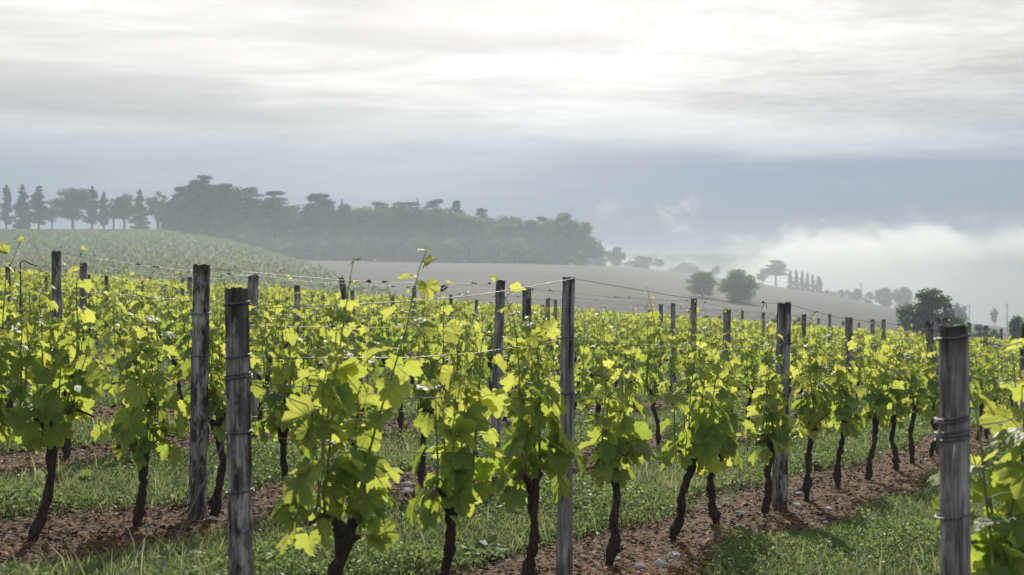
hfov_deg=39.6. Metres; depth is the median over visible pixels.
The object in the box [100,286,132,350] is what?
grapevine
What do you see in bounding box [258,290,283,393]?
grapevine
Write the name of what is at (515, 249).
deciduous tree
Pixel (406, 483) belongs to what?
stone
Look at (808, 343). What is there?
grapevine
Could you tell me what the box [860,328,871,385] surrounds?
grapevine
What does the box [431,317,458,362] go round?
grapevine
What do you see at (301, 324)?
grapevine
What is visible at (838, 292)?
farm building
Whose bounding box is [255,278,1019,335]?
trellis wire
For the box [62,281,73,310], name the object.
grapevine
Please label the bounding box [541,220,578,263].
deciduous tree
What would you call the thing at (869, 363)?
grapevine
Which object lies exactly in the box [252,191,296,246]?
cedar tree
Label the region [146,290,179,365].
grapevine
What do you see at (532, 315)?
trellis wire
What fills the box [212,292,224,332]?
grapevine
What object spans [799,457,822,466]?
dock plant
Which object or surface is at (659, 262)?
deciduous tree
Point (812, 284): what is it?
cypress tree
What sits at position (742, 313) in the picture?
wooden post
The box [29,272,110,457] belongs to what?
grapevine
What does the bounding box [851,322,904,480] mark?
grapevine
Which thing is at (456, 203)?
cedar tree
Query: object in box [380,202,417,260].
deciduous tree
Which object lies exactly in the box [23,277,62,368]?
grapevine
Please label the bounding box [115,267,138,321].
grapevine
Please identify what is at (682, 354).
grapevine
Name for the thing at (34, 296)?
grapevine
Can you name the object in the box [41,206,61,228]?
deciduous tree
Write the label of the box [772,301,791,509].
wooden post
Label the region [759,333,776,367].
grapevine
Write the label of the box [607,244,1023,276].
fog bank
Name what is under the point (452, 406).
trellis wire
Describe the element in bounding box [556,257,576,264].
shrub
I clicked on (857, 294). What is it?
deciduous tree
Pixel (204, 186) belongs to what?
cedar tree
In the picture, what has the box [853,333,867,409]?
grapevine
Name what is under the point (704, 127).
sky
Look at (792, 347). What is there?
grapevine
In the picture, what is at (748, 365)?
grapevine
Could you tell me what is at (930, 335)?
wooden post
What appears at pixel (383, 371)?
grapevine
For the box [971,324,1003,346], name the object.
shrub
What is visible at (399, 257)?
shrub
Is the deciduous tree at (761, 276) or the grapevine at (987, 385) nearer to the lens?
the grapevine at (987, 385)
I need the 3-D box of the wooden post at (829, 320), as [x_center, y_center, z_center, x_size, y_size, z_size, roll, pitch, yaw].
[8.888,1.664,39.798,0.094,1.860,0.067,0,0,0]
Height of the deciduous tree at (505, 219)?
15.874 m
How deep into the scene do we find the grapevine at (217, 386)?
8.42 m
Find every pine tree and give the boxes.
[0,184,16,228]
[26,185,49,228]
[82,186,100,228]
[96,192,110,228]
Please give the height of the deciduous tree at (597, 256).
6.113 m
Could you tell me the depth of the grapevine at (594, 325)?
31.04 m
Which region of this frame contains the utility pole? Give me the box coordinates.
[1004,303,1009,329]
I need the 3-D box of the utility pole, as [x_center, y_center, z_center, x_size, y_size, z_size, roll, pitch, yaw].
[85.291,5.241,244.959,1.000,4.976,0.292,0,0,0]
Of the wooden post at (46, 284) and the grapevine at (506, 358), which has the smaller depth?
the grapevine at (506, 358)
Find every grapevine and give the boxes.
[0,237,31,443]
[0,275,31,409]
[0,300,31,400]
[3,246,110,540]
[3,262,28,302]
[4,271,18,325]
[13,280,28,325]
[22,261,70,343]
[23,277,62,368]
[25,292,45,347]
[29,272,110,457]
[38,276,98,359]
[61,270,69,307]
[62,262,109,354]
[62,274,78,328]
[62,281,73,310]
[69,273,79,306]
[71,272,112,340]
[77,269,101,345]
[90,289,187,526]
[91,274,120,349]
[94,277,102,290]
[96,295,138,406]
[98,268,115,317]
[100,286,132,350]
[103,273,178,402]
[114,260,160,349]
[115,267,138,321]
[118,275,146,318]
[136,280,156,328]
[145,280,164,318]
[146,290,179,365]
[149,285,172,325]
[154,264,192,384]
[159,298,191,399]
[160,277,182,330]
[164,270,192,332]
[167,296,223,442]
[174,277,185,343]
[176,282,192,336]
[177,295,266,517]
[209,268,225,372]
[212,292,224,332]
[214,307,263,369]
[249,269,301,438]
[249,283,327,492]
[258,283,269,334]
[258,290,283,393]
[258,295,270,346]
[259,282,271,317]
[268,286,294,341]
[270,242,440,574]
[274,292,298,348]
[280,287,293,318]
[293,295,309,347]
[296,293,329,400]
[298,291,324,353]
[301,297,330,402]
[306,293,331,348]
[309,298,317,322]
[314,290,327,326]
[318,295,383,483]
[326,289,340,329]
[327,289,339,342]
[336,294,362,349]
[338,299,379,380]
[355,306,368,339]
[357,296,372,331]
[366,304,388,369]
[369,297,394,366]
[370,284,404,390]
[378,312,417,427]
[388,305,417,350]
[394,295,436,383]
[394,299,404,333]
[398,294,415,361]
[405,280,463,482]
[406,289,446,381]
[406,313,511,574]
[410,301,431,342]
[429,292,448,341]
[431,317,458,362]
[436,306,455,362]
[437,297,489,457]
[446,289,475,373]
[457,301,488,372]
[459,304,475,336]
[461,310,491,387]
[474,302,486,343]
[478,309,494,389]
[480,301,494,370]
[492,275,583,574]
[501,307,548,418]
[502,311,522,420]
[503,299,515,366]
[503,311,518,391]
[531,295,543,353]
[532,301,544,333]
[534,323,559,381]
[542,309,560,374]
[544,312,557,372]
[545,322,577,392]
[545,325,594,418]
[574,306,589,369]
[574,316,583,386]
[578,339,656,565]
[579,312,603,411]
[581,305,612,445]
[581,314,589,341]
[581,314,606,357]
[585,314,602,354]
[597,315,611,348]
[597,322,616,395]
[605,317,624,387]
[608,311,644,444]
[617,316,629,354]
[624,309,646,407]
[626,303,643,381]
[634,287,670,444]
[641,301,666,403]
[653,315,671,380]
[656,330,732,541]
[661,329,680,404]
[663,308,682,348]
[666,323,686,382]
[673,301,702,432]
[678,317,686,362]
[680,321,707,389]
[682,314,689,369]
[685,315,756,523]
[696,308,726,399]
[697,311,713,345]
[698,320,706,355]
[702,320,722,366]
[716,326,734,354]
[717,330,747,411]
[731,313,765,420]
[733,318,745,379]
[733,326,750,397]
[742,329,755,354]
[742,331,757,385]
[743,326,805,513]
[748,318,761,371]
[755,319,770,388]
[756,326,775,414]
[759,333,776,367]
[789,316,798,393]
[790,321,814,420]
[790,331,836,499]
[791,320,799,358]
[797,317,807,360]
[801,309,825,384]
[806,327,819,391]
[815,325,825,376]
[818,330,837,390]
[821,336,865,486]
[828,331,838,368]
[835,336,850,399]
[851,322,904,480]
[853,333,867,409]
[853,338,867,366]
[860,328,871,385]
[861,346,883,394]
[869,330,877,368]
[871,318,886,368]
[879,324,912,470]
[879,332,896,374]
[885,329,895,363]
[892,328,903,352]
[892,348,906,377]
[897,332,916,377]
[899,341,936,463]
[907,333,924,377]
[914,335,938,456]
[919,345,938,374]
[928,318,1023,574]
[935,320,948,405]
[969,339,981,410]
[969,341,976,377]
[969,355,975,408]
[970,338,984,383]
[970,341,982,379]
[971,343,997,440]
[979,330,996,438]
[984,350,1011,404]
[988,334,996,366]
[991,338,1001,375]
[996,350,1009,376]
[996,369,1019,511]
[997,339,1018,404]
[997,340,1008,376]
[1001,351,1019,405]
[1005,336,1019,407]
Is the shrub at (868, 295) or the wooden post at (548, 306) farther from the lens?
the shrub at (868, 295)
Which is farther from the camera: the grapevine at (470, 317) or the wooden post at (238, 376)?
the grapevine at (470, 317)
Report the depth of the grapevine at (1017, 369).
22.10 m
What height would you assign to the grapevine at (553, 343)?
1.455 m
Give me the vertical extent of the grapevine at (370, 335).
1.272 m
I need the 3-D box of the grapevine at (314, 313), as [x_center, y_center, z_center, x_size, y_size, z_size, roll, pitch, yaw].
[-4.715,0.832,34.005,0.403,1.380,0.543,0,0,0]
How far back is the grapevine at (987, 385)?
18.75 m
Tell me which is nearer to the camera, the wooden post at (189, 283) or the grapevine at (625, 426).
the grapevine at (625, 426)
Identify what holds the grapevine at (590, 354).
on the ground at (978, 293)
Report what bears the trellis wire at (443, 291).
attached to the wooden post at (872, 326)
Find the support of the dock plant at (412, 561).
on the ground at (978, 293)
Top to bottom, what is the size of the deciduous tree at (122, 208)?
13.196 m
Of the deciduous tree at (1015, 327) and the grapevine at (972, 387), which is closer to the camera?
the grapevine at (972, 387)
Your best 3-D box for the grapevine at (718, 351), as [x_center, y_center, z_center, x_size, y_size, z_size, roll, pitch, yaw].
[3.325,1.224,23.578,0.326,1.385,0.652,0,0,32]
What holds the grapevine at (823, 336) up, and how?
on the ground at (978, 293)
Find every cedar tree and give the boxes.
[170,186,188,232]
[178,175,226,235]
[201,183,239,236]
[230,187,264,240]
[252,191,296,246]
[297,193,339,259]
[371,201,389,208]
[384,201,431,233]
[423,199,443,210]
[452,200,463,261]
[473,208,492,221]
[536,216,549,227]
[759,260,791,285]
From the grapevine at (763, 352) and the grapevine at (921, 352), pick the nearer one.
the grapevine at (763, 352)
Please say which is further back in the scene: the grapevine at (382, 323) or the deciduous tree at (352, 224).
the deciduous tree at (352, 224)
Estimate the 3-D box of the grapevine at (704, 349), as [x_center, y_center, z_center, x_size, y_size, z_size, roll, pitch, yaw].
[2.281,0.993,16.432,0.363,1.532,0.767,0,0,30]
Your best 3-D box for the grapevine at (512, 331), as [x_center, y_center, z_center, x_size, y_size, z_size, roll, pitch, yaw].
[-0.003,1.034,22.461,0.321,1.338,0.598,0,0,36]
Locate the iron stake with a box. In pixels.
[19,260,36,374]
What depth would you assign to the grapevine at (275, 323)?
12.74 m
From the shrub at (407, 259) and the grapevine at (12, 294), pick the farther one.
the shrub at (407, 259)
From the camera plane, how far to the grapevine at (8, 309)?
13.19 m
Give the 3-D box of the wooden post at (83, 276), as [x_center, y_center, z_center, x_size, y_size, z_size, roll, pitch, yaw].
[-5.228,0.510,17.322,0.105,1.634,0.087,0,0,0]
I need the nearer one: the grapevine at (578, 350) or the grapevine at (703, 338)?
the grapevine at (578, 350)
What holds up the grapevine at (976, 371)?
on the ground at (978, 293)
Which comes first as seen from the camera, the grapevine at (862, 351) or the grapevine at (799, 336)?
the grapevine at (799, 336)
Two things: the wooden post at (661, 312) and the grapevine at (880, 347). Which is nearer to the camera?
the grapevine at (880, 347)
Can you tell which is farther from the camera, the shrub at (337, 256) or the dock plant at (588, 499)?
the shrub at (337, 256)
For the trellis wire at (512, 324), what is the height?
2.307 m
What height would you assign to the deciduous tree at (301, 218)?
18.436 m
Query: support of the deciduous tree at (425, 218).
on the ground at (978, 293)
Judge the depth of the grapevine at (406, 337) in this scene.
19.55 m
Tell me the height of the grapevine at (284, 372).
1.476 m
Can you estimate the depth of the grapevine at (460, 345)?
11.30 m
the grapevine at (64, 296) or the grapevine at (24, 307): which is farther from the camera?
the grapevine at (24, 307)
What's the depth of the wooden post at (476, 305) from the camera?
36.19 m
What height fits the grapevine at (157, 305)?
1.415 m
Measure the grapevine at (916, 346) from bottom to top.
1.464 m
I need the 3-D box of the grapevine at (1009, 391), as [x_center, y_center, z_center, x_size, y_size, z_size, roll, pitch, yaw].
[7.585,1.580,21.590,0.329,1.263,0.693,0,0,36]
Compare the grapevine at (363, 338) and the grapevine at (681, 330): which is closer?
the grapevine at (363, 338)
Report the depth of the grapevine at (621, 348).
14.16 m
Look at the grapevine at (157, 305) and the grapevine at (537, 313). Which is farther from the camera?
the grapevine at (537, 313)
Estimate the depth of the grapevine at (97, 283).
37.41 m
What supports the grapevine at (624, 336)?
on the ground at (978, 293)
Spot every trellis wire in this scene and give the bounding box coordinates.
[2,264,460,299]
[8,264,537,303]
[18,265,860,326]
[18,292,763,327]
[21,268,587,308]
[61,278,669,314]
[63,253,921,330]
[66,287,873,330]
[96,276,817,323]
[109,277,701,315]
[212,322,989,343]
[215,269,1018,336]
[252,370,1000,416]
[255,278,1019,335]
[255,338,1019,358]
[255,373,1018,399]
[255,384,381,413]
[255,395,1007,457]
[255,494,322,500]
[258,277,1016,337]
[258,313,970,340]
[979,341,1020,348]
[979,413,1023,425]
[979,516,1016,524]
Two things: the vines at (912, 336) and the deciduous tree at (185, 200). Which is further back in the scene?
the deciduous tree at (185, 200)
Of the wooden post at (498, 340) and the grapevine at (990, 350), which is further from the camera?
the grapevine at (990, 350)
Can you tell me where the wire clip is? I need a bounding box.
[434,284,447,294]
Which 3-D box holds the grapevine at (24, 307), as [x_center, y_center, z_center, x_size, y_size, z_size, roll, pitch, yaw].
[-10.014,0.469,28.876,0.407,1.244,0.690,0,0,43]
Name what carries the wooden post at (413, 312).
on the ground at (978, 293)
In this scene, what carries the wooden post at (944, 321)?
on the ground at (978, 293)
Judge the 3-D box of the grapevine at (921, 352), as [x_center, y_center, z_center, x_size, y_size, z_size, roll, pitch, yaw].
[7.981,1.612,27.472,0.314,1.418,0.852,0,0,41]
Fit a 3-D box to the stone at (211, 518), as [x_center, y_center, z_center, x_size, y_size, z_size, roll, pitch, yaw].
[-1.764,1.361,8.365,0.076,0.035,0.043,0,0,-34]
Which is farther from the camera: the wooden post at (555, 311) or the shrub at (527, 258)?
the shrub at (527, 258)
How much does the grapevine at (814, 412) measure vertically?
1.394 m
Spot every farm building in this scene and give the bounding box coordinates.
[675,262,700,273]
[816,290,851,295]
[835,293,853,298]
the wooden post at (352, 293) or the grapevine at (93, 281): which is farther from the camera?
the grapevine at (93, 281)
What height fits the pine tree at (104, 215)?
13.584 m
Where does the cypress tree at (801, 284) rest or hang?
on the ground at (978, 293)
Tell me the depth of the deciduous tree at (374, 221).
434.13 m
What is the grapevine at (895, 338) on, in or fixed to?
on the ground at (978, 293)
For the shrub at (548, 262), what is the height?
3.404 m
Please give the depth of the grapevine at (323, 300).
30.17 m
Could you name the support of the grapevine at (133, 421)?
on the ground at (978, 293)
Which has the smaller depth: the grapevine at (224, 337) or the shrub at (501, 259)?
the grapevine at (224, 337)
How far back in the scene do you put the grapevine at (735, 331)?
32.42 m
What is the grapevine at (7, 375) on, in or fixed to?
on the ground at (978, 293)
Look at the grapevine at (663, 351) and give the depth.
28.17 m
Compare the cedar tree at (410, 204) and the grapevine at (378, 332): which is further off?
the cedar tree at (410, 204)
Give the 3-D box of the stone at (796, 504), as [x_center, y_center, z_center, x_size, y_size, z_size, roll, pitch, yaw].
[2.174,1.667,10.851,0.062,0.058,0.109,0,0,-28]
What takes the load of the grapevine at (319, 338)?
on the ground at (978, 293)
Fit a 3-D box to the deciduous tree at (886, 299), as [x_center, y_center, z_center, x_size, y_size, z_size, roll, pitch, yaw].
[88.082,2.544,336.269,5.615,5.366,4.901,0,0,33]
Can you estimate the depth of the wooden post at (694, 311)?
15.83 m
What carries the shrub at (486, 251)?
on the ground at (978, 293)
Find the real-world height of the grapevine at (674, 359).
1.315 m
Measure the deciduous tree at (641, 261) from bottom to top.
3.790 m
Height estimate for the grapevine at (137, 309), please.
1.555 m
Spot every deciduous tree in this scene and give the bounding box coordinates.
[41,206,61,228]
[49,187,89,228]
[105,198,117,228]
[108,192,136,228]
[143,191,168,228]
[153,199,198,231]
[177,196,199,232]
[181,191,207,234]
[210,186,243,237]
[266,203,305,255]
[293,204,308,241]
[302,204,333,259]
[325,203,361,260]
[333,207,371,257]
[357,206,385,259]
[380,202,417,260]
[413,207,436,260]
[419,206,450,254]
[422,207,464,262]
[434,238,460,262]
[441,211,480,260]
[455,215,493,261]
[479,216,498,262]
[480,222,521,262]
[494,215,521,230]
[503,237,529,263]
[509,218,533,263]
[521,219,551,263]
[537,218,566,263]
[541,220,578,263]
[547,212,572,246]
[557,220,602,264]
[590,247,608,264]
[604,247,626,265]
[632,256,654,268]
[652,258,664,269]
[685,270,716,296]
[711,266,720,277]
[717,269,760,302]
[755,271,769,283]
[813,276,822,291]
[852,288,862,300]
[872,287,893,306]
[890,286,912,308]
[895,287,967,338]
[990,308,998,326]
[1008,315,1023,339]
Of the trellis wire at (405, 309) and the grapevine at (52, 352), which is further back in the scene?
the trellis wire at (405, 309)
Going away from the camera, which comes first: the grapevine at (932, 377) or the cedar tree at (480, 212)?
the grapevine at (932, 377)
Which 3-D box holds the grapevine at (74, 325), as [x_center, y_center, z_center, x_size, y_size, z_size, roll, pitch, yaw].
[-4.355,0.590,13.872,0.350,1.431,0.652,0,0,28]
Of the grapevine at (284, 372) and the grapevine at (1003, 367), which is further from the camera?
the grapevine at (1003, 367)
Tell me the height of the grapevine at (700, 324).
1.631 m
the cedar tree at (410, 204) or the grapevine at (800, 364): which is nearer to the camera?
the grapevine at (800, 364)
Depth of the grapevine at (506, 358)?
16.99 m
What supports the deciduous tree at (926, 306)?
on the ground at (978, 293)
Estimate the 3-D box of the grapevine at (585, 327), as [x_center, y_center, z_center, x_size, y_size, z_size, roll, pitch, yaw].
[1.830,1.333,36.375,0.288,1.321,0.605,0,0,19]
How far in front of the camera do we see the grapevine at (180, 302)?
29.69 m
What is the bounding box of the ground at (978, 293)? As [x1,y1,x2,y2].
[0,231,1023,574]
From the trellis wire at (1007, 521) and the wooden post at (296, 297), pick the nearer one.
the trellis wire at (1007, 521)
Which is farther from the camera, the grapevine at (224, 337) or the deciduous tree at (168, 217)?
the deciduous tree at (168, 217)
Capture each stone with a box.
[206,516,216,519]
[400,487,412,493]
[403,481,411,485]
[633,563,645,567]
[652,559,667,566]
[668,551,680,558]
[792,502,801,507]
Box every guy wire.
[123,382,230,574]
[157,427,230,574]
[942,444,955,574]
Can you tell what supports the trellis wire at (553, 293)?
attached to the wooden post at (969, 324)
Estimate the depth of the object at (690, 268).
410.25 m
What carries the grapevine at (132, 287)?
on the ground at (978, 293)
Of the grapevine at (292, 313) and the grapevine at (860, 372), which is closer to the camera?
the grapevine at (860, 372)
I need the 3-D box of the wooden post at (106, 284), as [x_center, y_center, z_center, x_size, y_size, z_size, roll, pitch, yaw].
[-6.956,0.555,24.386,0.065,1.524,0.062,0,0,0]
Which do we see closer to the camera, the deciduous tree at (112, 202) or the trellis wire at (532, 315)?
the trellis wire at (532, 315)
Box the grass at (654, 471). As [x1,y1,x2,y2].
[0,319,1019,574]
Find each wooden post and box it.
[5,264,10,340]
[45,276,47,312]
[51,250,62,398]
[79,262,86,355]
[87,274,90,331]
[104,276,107,354]
[181,278,183,321]
[187,277,191,339]
[188,264,211,520]
[222,287,254,574]
[248,274,258,440]
[294,284,300,366]
[338,277,370,429]
[350,289,354,316]
[391,294,393,323]
[412,286,415,355]
[449,294,452,362]
[474,300,477,354]
[490,280,504,457]
[522,288,531,387]
[545,298,549,347]
[553,299,556,358]
[556,277,577,574]
[659,304,662,364]
[670,303,674,381]
[689,298,696,410]
[723,309,730,352]
[741,310,743,340]
[761,313,764,336]
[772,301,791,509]
[802,314,805,391]
[828,314,830,363]
[845,317,852,387]
[870,319,874,371]
[881,320,885,344]
[924,321,938,454]
[933,324,971,574]
[934,317,948,347]
[967,322,970,348]
[983,326,987,380]
[1000,328,1002,348]
[1020,324,1023,461]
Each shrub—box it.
[303,253,319,260]
[328,251,344,260]
[350,252,367,261]
[375,254,393,261]
[379,242,406,261]
[399,254,414,261]
[401,234,432,261]
[426,254,442,262]
[449,253,465,262]
[470,253,487,262]
[480,240,503,262]
[495,255,511,263]
[516,255,535,263]
[541,257,555,264]
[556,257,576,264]
[570,250,591,264]
[588,260,606,265]
[621,260,633,266]
[767,315,776,335]
[794,317,811,343]
[862,292,874,303]
[953,302,968,321]
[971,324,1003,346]
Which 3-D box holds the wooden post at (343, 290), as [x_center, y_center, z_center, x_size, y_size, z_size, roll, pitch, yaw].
[-1.584,0.723,14.317,0.334,1.668,0.060,0,0,0]
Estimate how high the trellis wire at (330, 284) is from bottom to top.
1.921 m
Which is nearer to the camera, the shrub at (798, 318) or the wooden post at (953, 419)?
the wooden post at (953, 419)
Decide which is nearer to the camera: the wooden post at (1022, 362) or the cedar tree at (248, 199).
the wooden post at (1022, 362)
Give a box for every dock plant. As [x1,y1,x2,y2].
[26,464,65,477]
[68,469,102,480]
[112,556,156,569]
[155,550,205,562]
[325,543,366,570]
[378,553,422,568]
[458,534,505,562]
[573,495,597,508]
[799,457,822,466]
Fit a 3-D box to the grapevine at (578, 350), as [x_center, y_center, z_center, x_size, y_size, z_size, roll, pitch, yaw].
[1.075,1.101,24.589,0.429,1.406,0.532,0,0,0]
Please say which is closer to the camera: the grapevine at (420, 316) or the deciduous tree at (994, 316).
the grapevine at (420, 316)
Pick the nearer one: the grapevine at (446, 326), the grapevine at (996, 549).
the grapevine at (996, 549)
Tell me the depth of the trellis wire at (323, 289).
29.45 m
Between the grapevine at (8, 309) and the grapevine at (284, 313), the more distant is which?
the grapevine at (284, 313)
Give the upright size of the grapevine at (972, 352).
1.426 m
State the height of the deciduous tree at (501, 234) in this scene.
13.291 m
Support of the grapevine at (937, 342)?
on the ground at (978, 293)
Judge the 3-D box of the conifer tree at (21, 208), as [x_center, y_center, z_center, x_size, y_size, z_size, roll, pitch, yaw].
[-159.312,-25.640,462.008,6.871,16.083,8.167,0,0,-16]
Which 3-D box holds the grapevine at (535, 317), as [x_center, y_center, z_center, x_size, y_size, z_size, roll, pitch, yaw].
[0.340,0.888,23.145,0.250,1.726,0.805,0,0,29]
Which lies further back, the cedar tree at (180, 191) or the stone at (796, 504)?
the cedar tree at (180, 191)
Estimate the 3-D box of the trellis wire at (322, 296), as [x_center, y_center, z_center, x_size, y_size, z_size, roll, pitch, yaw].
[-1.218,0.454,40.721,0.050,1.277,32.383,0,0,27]
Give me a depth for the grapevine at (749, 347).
25.58 m
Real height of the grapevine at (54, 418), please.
1.538 m
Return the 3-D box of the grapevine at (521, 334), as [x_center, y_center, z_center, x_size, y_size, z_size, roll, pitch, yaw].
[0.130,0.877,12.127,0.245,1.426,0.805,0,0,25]
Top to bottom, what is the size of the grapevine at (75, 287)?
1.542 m
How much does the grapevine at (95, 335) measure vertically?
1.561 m
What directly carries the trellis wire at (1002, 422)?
attached to the wooden post at (1022, 362)
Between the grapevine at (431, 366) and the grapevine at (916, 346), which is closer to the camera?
the grapevine at (431, 366)
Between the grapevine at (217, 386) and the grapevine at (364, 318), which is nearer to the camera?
the grapevine at (217, 386)
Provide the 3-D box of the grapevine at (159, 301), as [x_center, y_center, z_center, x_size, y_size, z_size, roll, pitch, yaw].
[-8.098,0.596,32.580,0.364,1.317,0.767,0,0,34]
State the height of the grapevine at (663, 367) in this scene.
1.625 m
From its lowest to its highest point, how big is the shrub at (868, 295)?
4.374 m
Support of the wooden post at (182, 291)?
on the ground at (978, 293)
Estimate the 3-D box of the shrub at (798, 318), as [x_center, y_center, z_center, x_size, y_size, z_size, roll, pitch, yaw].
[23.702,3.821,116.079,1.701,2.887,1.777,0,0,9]
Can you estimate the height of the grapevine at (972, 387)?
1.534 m
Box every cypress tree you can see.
[786,270,793,288]
[792,269,799,289]
[798,271,805,290]
[804,273,810,291]
[809,274,815,291]
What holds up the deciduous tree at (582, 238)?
on the ground at (978, 293)
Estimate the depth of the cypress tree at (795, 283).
365.68 m
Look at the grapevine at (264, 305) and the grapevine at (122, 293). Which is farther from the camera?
the grapevine at (264, 305)
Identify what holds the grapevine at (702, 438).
on the ground at (978, 293)
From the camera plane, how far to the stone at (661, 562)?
7.79 m
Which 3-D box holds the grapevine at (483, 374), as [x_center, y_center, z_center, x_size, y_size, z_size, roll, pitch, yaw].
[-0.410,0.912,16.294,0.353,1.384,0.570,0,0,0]
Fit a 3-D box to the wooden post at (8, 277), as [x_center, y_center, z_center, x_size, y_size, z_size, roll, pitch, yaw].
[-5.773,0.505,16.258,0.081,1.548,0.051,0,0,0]
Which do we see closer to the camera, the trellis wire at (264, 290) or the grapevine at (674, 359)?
the grapevine at (674, 359)
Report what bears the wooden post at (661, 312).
on the ground at (978, 293)
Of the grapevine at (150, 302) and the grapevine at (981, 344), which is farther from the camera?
the grapevine at (981, 344)
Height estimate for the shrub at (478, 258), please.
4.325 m
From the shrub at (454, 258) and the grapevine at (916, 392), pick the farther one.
the shrub at (454, 258)
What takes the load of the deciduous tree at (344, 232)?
on the ground at (978, 293)
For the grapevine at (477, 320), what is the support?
on the ground at (978, 293)
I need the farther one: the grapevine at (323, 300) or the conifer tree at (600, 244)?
the conifer tree at (600, 244)
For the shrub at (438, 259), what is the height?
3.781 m
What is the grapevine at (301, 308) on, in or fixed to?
on the ground at (978, 293)
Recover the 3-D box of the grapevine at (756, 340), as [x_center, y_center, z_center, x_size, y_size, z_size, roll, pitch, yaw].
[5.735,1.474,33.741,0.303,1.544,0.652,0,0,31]
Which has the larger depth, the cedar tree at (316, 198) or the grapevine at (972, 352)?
the cedar tree at (316, 198)
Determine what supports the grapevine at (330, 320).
on the ground at (978, 293)
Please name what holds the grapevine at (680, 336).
on the ground at (978, 293)
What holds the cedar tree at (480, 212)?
on the ground at (978, 293)
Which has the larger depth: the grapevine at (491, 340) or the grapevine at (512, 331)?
the grapevine at (512, 331)
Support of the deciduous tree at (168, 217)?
on the ground at (978, 293)
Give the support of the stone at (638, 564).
on the ground at (978, 293)
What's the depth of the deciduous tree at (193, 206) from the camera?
445.68 m
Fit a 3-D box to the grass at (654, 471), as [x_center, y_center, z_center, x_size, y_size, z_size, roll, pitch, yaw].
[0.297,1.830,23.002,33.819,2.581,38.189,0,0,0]
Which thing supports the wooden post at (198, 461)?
on the ground at (978, 293)
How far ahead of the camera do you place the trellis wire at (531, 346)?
6.60 m
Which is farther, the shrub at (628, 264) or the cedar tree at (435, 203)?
the cedar tree at (435, 203)
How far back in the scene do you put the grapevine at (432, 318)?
34.33 m
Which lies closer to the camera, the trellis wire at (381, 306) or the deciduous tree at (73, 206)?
the trellis wire at (381, 306)
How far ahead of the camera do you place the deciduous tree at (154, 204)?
459.36 m
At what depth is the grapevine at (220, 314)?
19.66 m
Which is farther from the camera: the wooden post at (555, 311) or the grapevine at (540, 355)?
the wooden post at (555, 311)
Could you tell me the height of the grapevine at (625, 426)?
1.276 m
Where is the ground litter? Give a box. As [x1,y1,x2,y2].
[0,344,1004,574]
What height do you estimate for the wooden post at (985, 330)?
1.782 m
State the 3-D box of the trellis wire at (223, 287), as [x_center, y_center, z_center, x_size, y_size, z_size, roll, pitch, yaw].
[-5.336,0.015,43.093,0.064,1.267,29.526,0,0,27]
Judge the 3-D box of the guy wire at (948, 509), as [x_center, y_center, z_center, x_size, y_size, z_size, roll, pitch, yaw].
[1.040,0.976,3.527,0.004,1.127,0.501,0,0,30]
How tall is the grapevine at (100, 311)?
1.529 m
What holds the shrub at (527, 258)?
on the ground at (978, 293)
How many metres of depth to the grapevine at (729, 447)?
9.30 m
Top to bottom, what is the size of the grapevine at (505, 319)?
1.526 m
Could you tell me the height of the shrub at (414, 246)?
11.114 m
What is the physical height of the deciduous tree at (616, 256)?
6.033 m
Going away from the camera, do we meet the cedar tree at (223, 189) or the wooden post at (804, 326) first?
the wooden post at (804, 326)
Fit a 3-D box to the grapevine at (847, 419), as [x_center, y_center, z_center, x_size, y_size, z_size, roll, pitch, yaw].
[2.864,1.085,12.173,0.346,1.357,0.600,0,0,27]
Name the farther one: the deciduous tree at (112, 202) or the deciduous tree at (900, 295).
the deciduous tree at (112, 202)
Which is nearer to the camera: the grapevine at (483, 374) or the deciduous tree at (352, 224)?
the grapevine at (483, 374)
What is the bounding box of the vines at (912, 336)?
[0,267,1019,366]
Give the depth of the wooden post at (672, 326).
28.67 m
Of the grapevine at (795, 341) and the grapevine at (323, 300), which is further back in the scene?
the grapevine at (795, 341)
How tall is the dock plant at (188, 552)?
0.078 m
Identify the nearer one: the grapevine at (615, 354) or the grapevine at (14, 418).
the grapevine at (14, 418)
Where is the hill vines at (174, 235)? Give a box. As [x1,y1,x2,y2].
[0,228,404,314]
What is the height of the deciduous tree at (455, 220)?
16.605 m
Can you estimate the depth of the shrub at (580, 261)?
407.52 m
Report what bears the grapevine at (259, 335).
on the ground at (978, 293)
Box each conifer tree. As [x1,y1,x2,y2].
[12,184,31,228]
[128,189,151,228]
[598,239,603,263]
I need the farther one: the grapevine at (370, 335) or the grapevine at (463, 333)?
the grapevine at (370, 335)
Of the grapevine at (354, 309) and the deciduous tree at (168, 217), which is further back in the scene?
the deciduous tree at (168, 217)
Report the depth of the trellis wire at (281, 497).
4.99 m
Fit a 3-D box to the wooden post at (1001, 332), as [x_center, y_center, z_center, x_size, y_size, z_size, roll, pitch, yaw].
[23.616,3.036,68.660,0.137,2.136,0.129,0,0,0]
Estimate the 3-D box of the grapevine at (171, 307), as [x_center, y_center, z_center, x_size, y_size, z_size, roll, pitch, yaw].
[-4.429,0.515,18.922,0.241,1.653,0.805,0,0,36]
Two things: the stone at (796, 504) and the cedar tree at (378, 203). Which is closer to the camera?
the stone at (796, 504)
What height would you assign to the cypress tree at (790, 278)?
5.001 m
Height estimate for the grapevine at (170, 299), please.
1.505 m
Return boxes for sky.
[0,0,1023,264]

